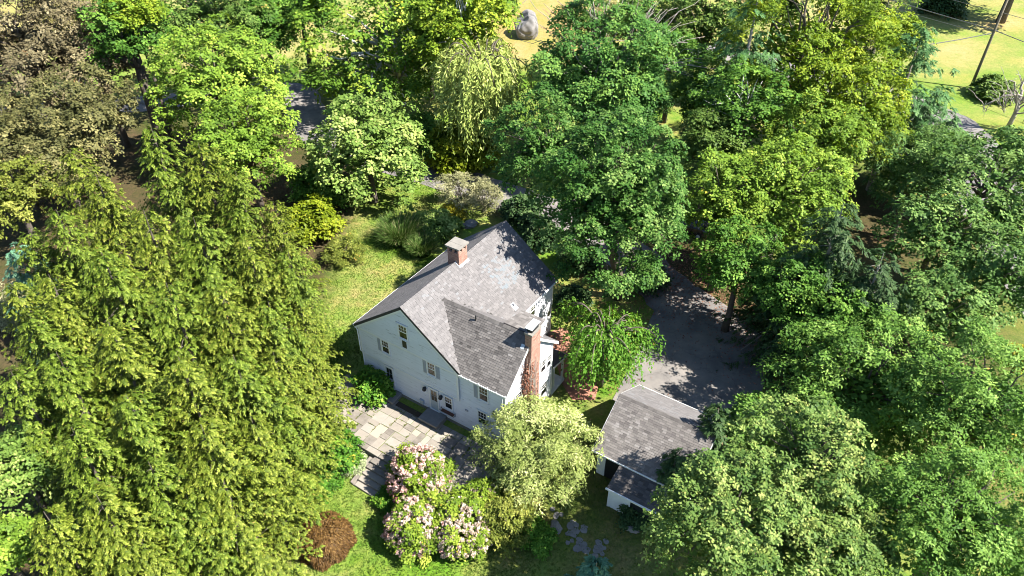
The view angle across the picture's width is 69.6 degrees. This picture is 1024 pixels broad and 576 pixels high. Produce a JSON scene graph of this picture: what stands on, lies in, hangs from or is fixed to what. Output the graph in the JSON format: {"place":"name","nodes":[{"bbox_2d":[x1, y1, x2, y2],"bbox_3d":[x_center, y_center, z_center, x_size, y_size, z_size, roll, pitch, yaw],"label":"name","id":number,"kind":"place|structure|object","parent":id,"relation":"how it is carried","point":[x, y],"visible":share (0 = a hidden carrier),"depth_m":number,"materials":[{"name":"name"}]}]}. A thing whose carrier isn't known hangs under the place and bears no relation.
{"place":"outdoors","nodes":[
{"label":"outdoors","id":0,"kind":"place"},
{"bbox_2d":[0,82,694,309],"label":"driveway","id":1,"kind":"structure","parent":0,"point":[304,103],"depth_m":80.08,"materials":[{"name":"grey asphalt"}]},
{"bbox_2d":[370,209,426,247],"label":"ornamental grass","id":2,"kind":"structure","parent":0,"point":[396,231],"depth_m":67.83,"materials":[{"name":"green plant"}]},
{"bbox_2d":[0,0,1023,575],"bbox_3d":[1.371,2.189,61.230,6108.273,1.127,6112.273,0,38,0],"label":"ground","id":3,"kind":"structure","parent":0,"point":[1004,54],"depth_m":68.92,"materials":[{"name":"green plant"}]},
{"bbox_2d":[0,83,46,209],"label":"copper beech","id":4,"kind":"object","parent":3,"relation":"on","point":[6,130],"visible":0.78,"depth_m":67.82,"materials":[{"name":"brown plant"}]},
{"bbox_2d":[0,512,48,575],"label":"dogwood tree","id":5,"kind":"object","parent":3,"relation":"on","point":[15,548],"visible":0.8,"depth_m":36.23,"materials":[{"name":"green plant"}]},
{"bbox_2d":[0,151,67,241],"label":"hazel tree","id":6,"kind":"object","parent":3,"relation":"on","point":[15,203],"visible":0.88,"depth_m":64.71,"materials":[{"name":"green plant"}]},
{"bbox_2d":[0,422,69,522],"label":"dogwood tree","id":7,"kind":"object","parent":3,"relation":"on","point":[25,472],"visible":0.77,"depth_m":39.27,"materials":[{"name":"green plant"}]},
{"bbox_2d":[0,282,88,423],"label":"hemlock tree","id":8,"kind":"object","parent":3,"relation":"on","point":[19,304],"visible":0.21,"depth_m":47.37,"materials":[{"name":"green plant"}]},
{"bbox_2d":[0,365,118,573],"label":"hemlock tree","id":9,"kind":"object","parent":3,"relation":"on","point":[24,403],"visible":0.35,"depth_m":39.53,"materials":[{"name":"green plant"}]},
{"bbox_2d":[12,227,115,361],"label":"hemlock tree","id":10,"kind":"object","parent":3,"relation":"on","point":[36,245],"visible":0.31,"depth_m":51.51,"materials":[{"name":"green plant"}]},
{"bbox_2d":[9,124,123,214],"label":"hazel tree","id":11,"kind":"object","parent":3,"relation":"on","point":[56,162],"visible":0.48,"depth_m":68.05,"materials":[{"name":"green plant"}]},
{"bbox_2d":[0,0,142,147],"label":"copper beech","id":12,"kind":"object","parent":3,"relation":"on","point":[28,44],"visible":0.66,"depth_m":72.90,"materials":[{"name":"brown plant"}]},
{"bbox_2d":[14,306,130,470],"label":"hemlock tree","id":13,"kind":"object","parent":3,"relation":"on","point":[49,341],"visible":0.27,"depth_m":42.90,"materials":[{"name":"green plant"}]},
{"bbox_2d":[5,59,144,188],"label":"copper beech","id":14,"kind":"object","parent":3,"relation":"on","point":[88,110],"visible":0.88,"depth_m":69.31,"materials":[{"name":"brown plant"}]},
{"bbox_2d":[25,502,129,575],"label":"hemlock tree","id":15,"kind":"object","parent":3,"relation":"on","point":[69,542],"visible":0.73,"depth_m":33.54,"materials":[{"name":"green plant"}]},
{"bbox_2d":[33,273,157,441],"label":"hemlock tree","id":16,"kind":"object","parent":3,"relation":"on","point":[78,329],"visible":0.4,"depth_m":44.67,"materials":[{"name":"green plant"}]},
{"bbox_2d":[37,206,156,374],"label":"hemlock tree","id":17,"kind":"object","parent":3,"relation":"on","point":[79,256],"visible":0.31,"depth_m":50.62,"materials":[{"name":"green plant"}]},
{"bbox_2d":[46,15,152,146],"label":"copper beech","id":18,"kind":"object","parent":3,"relation":"on","point":[77,53],"visible":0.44,"depth_m":75.75,"materials":[{"name":"brown plant"}]},
{"bbox_2d":[38,348,161,535],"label":"hemlock tree","id":19,"kind":"object","parent":3,"relation":"on","point":[72,398],"visible":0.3,"depth_m":39.68,"materials":[{"name":"green plant"}]},
{"bbox_2d":[52,146,160,301],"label":"hemlock tree","id":20,"kind":"object","parent":3,"relation":"on","point":[76,185],"visible":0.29,"depth_m":58.75,"materials":[{"name":"green plant"}]},
{"bbox_2d":[50,417,168,571],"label":"hemlock tree","id":21,"kind":"object","parent":3,"relation":"on","point":[98,451],"visible":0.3,"depth_m":36.48,"materials":[{"name":"green plant"}]},
{"bbox_2d":[71,0,181,152],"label":"maple tree","id":22,"kind":"object","parent":3,"relation":"on","point":[131,45],"visible":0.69,"depth_m":74.97,"materials":[{"name":"green plant"}]},
{"bbox_2d":[73,482,187,575],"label":"hemlock tree","id":23,"kind":"object","parent":3,"relation":"on","point":[111,542],"visible":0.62,"depth_m":34.18,"materials":[{"name":"green plant"}]},
{"bbox_2d":[100,0,176,147],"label":"maple tree","id":24,"kind":"object","parent":3,"relation":"on","point":[142,12],"visible":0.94,"depth_m":73.36,"materials":[{"name":"green plant"}]},
{"bbox_2d":[81,172,206,344],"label":"hemlock tree","id":25,"kind":"object","parent":3,"relation":"on","point":[114,233],"visible":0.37,"depth_m":52.45,"materials":[{"name":"green plant"}]},
{"bbox_2d":[77,251,212,438],"bbox_3d":[-24.399,4.225,47.426,9.085,15.308,8.045,-24,44,-28],"label":"hemlock tree","id":26,"kind":"object","parent":3,"relation":"on","point":[129,312],"visible":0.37,"depth_m":44.99,"materials":[{"name":"green plant"}]},
{"bbox_2d":[87,318,209,513],"bbox_3d":[-20.934,7.595,43.225,7.898,15.211,8.882,-8,39,-11],"label":"hemlock tree","id":27,"kind":"object","parent":3,"relation":"on","point":[139,374],"visible":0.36,"depth_m":39.85,"materials":[{"name":"green plant"}]},
{"bbox_2d":[114,521,209,575],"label":"hemlock tree","id":28,"kind":"object","parent":3,"relation":"on","point":[148,562],"visible":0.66,"depth_m":35.31,"materials":[{"name":"green plant"}]},
{"bbox_2d":[125,208,236,383],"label":"hemlock tree","id":29,"kind":"object","parent":3,"relation":"on","point":[163,272],"visible":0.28,"depth_m":46.45,"materials":[{"name":"green plant"}]},
{"bbox_2d":[100,385,266,575],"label":"hemlock tree","id":30,"kind":"object","parent":3,"relation":"on","point":[148,440],"visible":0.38,"depth_m":36.98,"materials":[{"name":"green plant"}]},
{"bbox_2d":[133,120,235,312],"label":"hemlock tree","id":31,"kind":"object","parent":3,"relation":"on","point":[177,196],"visible":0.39,"depth_m":54.94,"materials":[{"name":"green plant"}]},
{"bbox_2d":[125,453,254,575],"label":"hemlock tree","id":32,"kind":"object","parent":3,"relation":"on","point":[161,499],"visible":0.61,"depth_m":36.34,"materials":[{"name":"green plant"}]},
{"bbox_2d":[147,281,275,471],"bbox_3d":[-19.141,6.022,45.086,8.045,15.308,9.085,16,40,19],"label":"hemlock tree","id":33,"kind":"object","parent":3,"relation":"on","point":[167,333],"visible":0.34,"depth_m":42.39,"materials":[{"name":"green plant"}]},
{"bbox_2d":[135,12,292,168],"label":"maple tree","id":34,"kind":"object","parent":3,"relation":"on","point":[195,86],"visible":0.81,"depth_m":71.67,"materials":[{"name":"green plant"}]},
{"bbox_2d":[166,488,261,575],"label":"hemlock tree","id":35,"kind":"object","parent":3,"relation":"on","point":[188,506],"visible":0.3,"depth_m":37.79,"materials":[{"name":"green plant"}]},
{"bbox_2d":[147,0,282,68],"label":"maple tree","id":36,"kind":"object","parent":3,"relation":"on","point":[192,11],"visible":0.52,"depth_m":82.81,"materials":[{"name":"green plant"}]},
{"bbox_2d":[170,214,268,382],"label":"hemlock tree","id":37,"kind":"object","parent":3,"relation":"on","point":[210,277],"visible":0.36,"depth_m":47.42,"materials":[{"name":"green plant"}]},
{"bbox_2d":[158,354,300,535],"bbox_3d":[-17.156,8.963,42.223,7.371,14.197,8.290,-30,47,-33],"label":"hemlock tree","id":38,"kind":"object","parent":3,"relation":"on","point":[192,386],"visible":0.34,"depth_m":38.95,"materials":[{"name":"green plant"}]},
{"bbox_2d":[171,138,295,297],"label":"hemlock tree","id":39,"kind":"object","parent":3,"relation":"on","point":[206,197],"visible":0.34,"depth_m":55.26,"materials":[{"name":"green plant"}]},
{"bbox_2d":[170,413,325,575],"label":"hemlock tree","id":40,"kind":"object","parent":3,"relation":"on","point":[255,558],"visible":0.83,"depth_m":37.99,"materials":[{"name":"green plant"}]},
{"bbox_2d":[190,281,305,451],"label":"hemlock tree","id":41,"kind":"object","parent":3,"relation":"on","point":[229,312],"visible":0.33,"depth_m":43.38,"materials":[{"name":"green plant"}]},
{"bbox_2d":[191,84,305,210],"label":"maple tree","id":42,"kind":"object","parent":3,"relation":"on","point":[244,141],"visible":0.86,"depth_m":67.06,"materials":[{"name":"green plant"}]},
{"bbox_2d":[215,170,306,313],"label":"hemlock tree","id":43,"kind":"object","parent":3,"relation":"on","point":[246,222],"visible":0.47,"depth_m":54.59,"materials":[{"name":"green plant"}]},
{"bbox_2d":[226,0,304,95],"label":"maple tree","id":44,"kind":"object","parent":3,"relation":"on","point":[270,34],"visible":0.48,"depth_m":86.57,"materials":[{"name":"green plant"}]},
{"bbox_2d":[219,232,322,357],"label":"hemlock tree","id":45,"kind":"object","parent":3,"relation":"on","point":[258,265],"visible":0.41,"depth_m":49.37,"materials":[{"name":"green plant"}]},
{"bbox_2d":[206,347,337,527],"bbox_3d":[-14.417,8.537,43.526,7.708,13.149,7.998,7,38,9],"label":"hemlock tree","id":46,"kind":"object","parent":3,"relation":"on","point":[253,389],"visible":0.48,"depth_m":40.98,"materials":[{"name":"green plant"}]},
{"bbox_2d":[234,414,341,574],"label":"hemlock tree","id":47,"kind":"object","parent":3,"relation":"on","point":[258,435],"visible":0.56,"depth_m":41.14,"materials":[{"name":"green plant"}]},
{"bbox_2d":[253,199,334,315],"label":"hemlock tree","id":48,"kind":"object","parent":3,"relation":"on","point":[285,243],"visible":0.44,"depth_m":56.41,"materials":[{"name":"green plant"}]},
{"bbox_2d":[245,295,351,465],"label":"hemlock tree","id":49,"kind":"object","parent":3,"relation":"on","point":[279,336],"visible":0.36,"depth_m":45.61,"materials":[{"name":"green plant"}]},
{"bbox_2d":[246,346,354,497],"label":"hemlock tree","id":50,"kind":"object","parent":3,"relation":"on","point":[321,431],"visible":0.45,"depth_m":44.46,"materials":[{"name":"green plant"}]},
{"bbox_2d":[266,247,359,375],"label":"hemlock tree","id":51,"kind":"object","parent":3,"relation":"on","point":[291,286],"visible":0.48,"depth_m":51.06,"materials":[{"name":"green plant"}]},
{"bbox_2d":[284,193,347,250],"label":"yellow shrub","id":52,"kind":"object","parent":3,"relation":"on","point":[315,212],"visible":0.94,"depth_m":67.02,"materials":[{"name":"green plant"}]},
{"bbox_2d":[285,160,351,212],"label":"shrub","id":53,"kind":"object","parent":3,"relation":"on","point":[301,185],"visible":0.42,"depth_m":72.22,"materials":[{"name":"green plant"}]},
{"bbox_2d":[281,303,363,422],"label":"hemlock tree","id":54,"kind":"object","parent":3,"relation":"on","point":[305,327],"visible":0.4,"depth_m":48.00,"materials":[{"name":"green plant"}]},
{"bbox_2d":[291,509,357,571],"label":"laceleaf maple","id":55,"kind":"object","parent":3,"relation":"on","point":[337,537],"visible":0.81,"depth_m":43.77,"materials":[{"name":"brown plant"}]},
{"bbox_2d":[295,350,357,452],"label":"hemlock tree","id":56,"kind":"object","parent":3,"relation":"on","point":[321,402],"visible":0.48,"depth_m":47.75,"materials":[{"name":"green plant"}]},
{"bbox_2d":[301,92,435,215],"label":"maple tree","id":57,"kind":"object","parent":3,"relation":"on","point":[372,147],"visible":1,"depth_m":68.67,"materials":[{"name":"green plant"}]},
{"bbox_2d":[348,364,396,411],"bbox_3d":[-9.952,6.692,52.906,3.533,2.216,4.079,-11,39,-13],"label":"shrub","id":58,"kind":"object","parent":3,"relation":"on","point":[375,386],"visible":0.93,"depth_m":52.13,"materials":[{"name":"green plant"}]},
{"bbox_2d":[269,0,523,131],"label":"sycamore tree","id":59,"kind":"object","parent":3,"relation":"on","point":[395,64],"visible":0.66,"depth_m":82.43,"materials":[{"name":"green plant"}]},
{"bbox_2d":[325,374,501,499],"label":"terrace","id":60,"kind":"structure","parent":3,"relation":"on","point":[372,435],"depth_m":50.21,"materials":[{"name":"stone"}]},
{"bbox_2d":[380,490,451,568],"bbox_3d":[-5.688,14.070,44.214,4.512,3.029,4.514,-20,42,-24],"label":"hydrangea bush","id":61,"kind":"object","parent":3,"relation":"on","point":[408,521],"visible":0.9,"depth_m":43.25,"materials":[{"name":"green plant"}]},
{"bbox_2d":[383,441,458,502],"bbox_3d":[-5.865,11.699,46.591,4.957,3.861,5.000,0,38,0],"label":"hydrangea bush","id":62,"kind":"object","parent":3,"relation":"on","point":[413,468],"visible":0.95,"depth_m":45.67,"materials":[{"name":"pink plant"}]},
{"bbox_2d":[353,221,567,443],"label":"house","id":63,"kind":"structure","parent":3,"relation":"on","point":[462,327],"depth_m":49.70,"materials":[{"name":"tile"}]},
{"bbox_2d":[399,0,521,120],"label":"sycamore tree","id":64,"kind":"object","parent":3,"relation":"on","point":[462,20],"visible":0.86,"depth_m":76.95,"materials":[{"name":"green plant"}]},
{"bbox_2d":[428,482,495,564],"bbox_3d":[-3.193,13.974,44.297,4.672,3.084,4.657,0,38,0],"label":"hydrangea bush","id":65,"kind":"object","parent":3,"relation":"on","point":[463,536],"visible":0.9,"depth_m":43.27,"materials":[{"name":"pink plant"}]},
{"bbox_2d":[421,118,502,177],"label":"shrub","id":66,"kind":"object","parent":3,"relation":"on","point":[448,161],"visible":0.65,"depth_m":77.63,"materials":[{"name":"green plant"}]},
{"bbox_2d":[418,34,545,161],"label":"willow tree","id":67,"kind":"object","parent":3,"relation":"on","point":[483,84],"visible":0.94,"depth_m":73.87,"materials":[{"name":"green plant"}]},
{"bbox_2d":[477,489,536,558],"bbox_3d":[-0.470,13.812,44.329,3.915,3.306,4.065,9,39,11],"label":"shrub","id":68,"kind":"object","parent":3,"relation":"on","point":[505,519],"visible":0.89,"depth_m":43.68,"materials":[{"name":"green plant"}]},
{"bbox_2d":[463,391,607,516],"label":"variegated willow","id":69,"kind":"object","parent":3,"relation":"on","point":[524,438],"visible":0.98,"depth_m":45.12,"materials":[{"name":"green plant"}]},
{"bbox_2d":[478,81,595,230],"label":"maple tree","id":70,"kind":"object","parent":3,"relation":"on","point":[540,142],"visible":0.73,"depth_m":59.62,"materials":[{"name":"green plant"}]},
{"bbox_2d":[552,296,666,397],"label":"weeping cherry","id":71,"kind":"object","parent":3,"relation":"on","point":[600,340],"visible":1,"depth_m":50.22,"materials":[{"name":"green plant"}]},
{"bbox_2d":[527,105,693,301],"bbox_3d":[7.280,-4.721,54.766,12.442,18.643,13.268,0,38,0],"label":"maple tree","id":72,"kind":"object","parent":3,"relation":"on","point":[615,191],"visible":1,"depth_m":50.87,"materials":[{"name":"green plant"}]},
{"bbox_2d":[520,0,715,160],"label":"maple tree","id":73,"kind":"object","parent":3,"relation":"on","point":[611,75],"visible":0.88,"depth_m":68.94,"materials":[{"name":"green plant"}]},
{"bbox_2d":[592,385,724,529],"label":"garage","id":74,"kind":"structure","parent":3,"relation":"on","point":[644,428],"depth_m":45.90,"materials":[{"name":"wood"}]},
{"bbox_2d":[613,287,771,416],"bbox_3d":[14.608,5.190,56.554,9.659,0.069,16.910,15,40,19],"label":"parking court","id":75,"kind":"object","parent":3,"relation":"on","point":[689,383],"visible":0.62,"depth_m":56.30,"materials":[{"name":"asphalt"}]},
{"bbox_2d":[661,43,745,160],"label":"oak tree","id":76,"kind":"object","parent":3,"relation":"on","point":[684,81],"visible":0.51,"depth_m":75.25,"materials":[{"name":"green plant"}]},
{"bbox_2d":[671,107,749,214],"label":"oak tree","id":77,"kind":"object","parent":3,"relation":"on","point":[704,138],"visible":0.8,"depth_m":65.20,"materials":[{"name":"green plant"}]},
{"bbox_2d":[657,0,765,88],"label":"oak tree","id":78,"kind":"object","parent":3,"relation":"on","point":[710,18],"visible":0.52,"depth_m":84.07,"materials":[{"name":"green plant"}]},
{"bbox_2d":[675,145,779,292],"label":"maple tree","id":79,"kind":"object","parent":3,"relation":"on","point":[736,201],"visible":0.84,"depth_m":55.96,"materials":[{"name":"green plant"}]},
{"bbox_2d":[672,0,785,188],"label":"pine tree","id":80,"kind":"object","parent":3,"relation":"on","point":[747,50],"visible":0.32,"depth_m":67.33,"materials":[{"name":"green plant"}]},
{"bbox_2d":[635,431,837,575],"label":"maple tree","id":81,"kind":"object","parent":3,"relation":"on","point":[724,506],"visible":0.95,"depth_m":33.98,"materials":[{"name":"green plant"}]},
{"bbox_2d":[686,214,790,332],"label":"maple tree","id":82,"kind":"object","parent":3,"relation":"on","point":[733,262],"visible":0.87,"depth_m":53.51,"materials":[{"name":"green plant"}]},
{"bbox_2d":[683,54,826,182],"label":"oak tree","id":83,"kind":"object","parent":3,"relation":"on","point":[737,106],"visible":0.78,"depth_m":65.31,"materials":[{"name":"green plant"}]},
{"bbox_2d":[712,389,798,459],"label":"maple tree","id":84,"kind":"object","parent":3,"relation":"on","point":[747,398],"visible":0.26,"depth_m":45.35,"materials":[{"name":"green plant"}]},
{"bbox_2d":[712,243,818,391],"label":"hemlock tree","id":85,"kind":"object","parent":3,"relation":"on","point":[774,327],"visible":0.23,"depth_m":54.09,"materials":[{"name":"green plant"}]},
{"bbox_2d":[702,133,859,260],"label":"maple tree","id":86,"kind":"object","parent":3,"relation":"on","point":[807,187],"visible":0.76,"depth_m":55.75,"materials":[{"name":"green plant"}]},
{"bbox_2d":[711,392,879,527],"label":"maple tree","id":87,"kind":"object","parent":3,"relation":"on","point":[812,450],"visible":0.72,"depth_m":35.94,"materials":[{"name":"green plant"}]},
{"bbox_2d":[722,203,876,403],"bbox_3d":[21.994,0.034,52.298,10.872,14.160,12.247,0,38,0],"label":"hemlock tree","id":88,"kind":"object","parent":3,"relation":"on","point":[840,245],"visible":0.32,"depth_m":49.48,"materials":[{"name":"green plant"}]},
{"bbox_2d":[750,249,853,363],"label":"maple tree","id":89,"kind":"object","parent":3,"relation":"on","point":[812,290],"visible":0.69,"depth_m":49.93,"materials":[{"name":"green plant"}]},
{"bbox_2d":[751,86,879,230],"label":"oak tree","id":90,"kind":"object","parent":3,"relation":"on","point":[840,145],"visible":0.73,"depth_m":62.32,"materials":[{"name":"green plant"}]},
{"bbox_2d":[709,0,923,166],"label":"oak tree","id":91,"kind":"object","parent":3,"relation":"on","point":[830,59],"visible":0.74,"depth_m":67.62,"materials":[{"name":"green plant"}]},
{"bbox_2d":[757,485,905,575],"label":"maple tree","id":92,"kind":"object","parent":3,"relation":"on","point":[858,554],"visible":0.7,"depth_m":33.47,"materials":[{"name":"green plant"}]},
{"bbox_2d":[786,274,886,359],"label":"maple tree","id":93,"kind":"object","parent":3,"relation":"on","point":[839,305],"visible":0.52,"depth_m":48.07,"materials":[{"name":"green plant"}]},
{"bbox_2d":[772,248,920,396],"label":"hemlock tree","id":94,"kind":"object","parent":3,"relation":"on","point":[880,284],"visible":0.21,"depth_m":47.94,"materials":[{"name":"green plant"}]},
{"bbox_2d":[800,60,917,212],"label":"oak tree","id":95,"kind":"object","parent":3,"relation":"on","point":[881,114],"visible":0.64,"depth_m":64.58,"materials":[{"name":"green plant"}]},
{"bbox_2d":[754,302,989,490],"bbox_3d":[22.125,6.735,46.409,12.884,10.761,13.970,0,38,0],"label":"oak tree","id":96,"kind":"object","parent":3,"relation":"on","point":[858,399],"visible":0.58,"depth_m":44.65,"materials":[{"name":"green plant"}]},
{"bbox_2d":[842,20,961,213],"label":"pine tree","id":97,"kind":"object","parent":3,"relation":"on","point":[916,65],"visible":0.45,"depth_m":68.19,"materials":[{"name":"green plant"}]},
{"bbox_2d":[853,84,971,197],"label":"pine tree","id":98,"kind":"object","parent":3,"relation":"on","point":[926,119],"visible":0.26,"depth_m":70.46,"materials":[{"name":"green plant"}]},
{"bbox_2d":[863,122,973,239],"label":"oak tree","id":99,"kind":"object","parent":3,"relation":"on","point":[912,158],"visible":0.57,"depth_m":63.66,"materials":[{"name":"green plant"}]},
{"bbox_2d":[855,188,1002,318],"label":"oak tree","id":100,"kind":"object","parent":3,"relation":"on","point":[941,229],"visible":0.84,"depth_m":53.81,"materials":[{"name":"green plant"}]},
{"bbox_2d":[842,442,1023,575],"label":"oak tree","id":101,"kind":"object","parent":3,"relation":"on","point":[937,534],"visible":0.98,"depth_m":33.61,"materials":[{"name":"green plant"}]},
{"bbox_2d":[875,312,1023,502],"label":"oak tree","id":102,"kind":"object","parent":3,"relation":"on","point":[967,421],"visible":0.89,"depth_m":39.33,"materials":[{"name":"green plant"}]},
{"bbox_2d":[891,263,1016,363],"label":"oak tree","id":103,"kind":"object","parent":3,"relation":"on","point":[921,299],"visible":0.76,"depth_m":47.80,"materials":[{"name":"green plant"}]},
{"bbox_2d":[896,125,1023,273],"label":"oak tree","id":104,"kind":"object","parent":3,"relation":"on","point":[989,186],"visible":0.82,"depth_m":58.26,"materials":[{"name":"green plant"}]},
{"bbox_2d":[919,220,1023,361],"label":"oak tree","id":105,"kind":"object","parent":3,"relation":"on","point":[994,271],"visible":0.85,"depth_m":49.70,"materials":[{"name":"green plant"}]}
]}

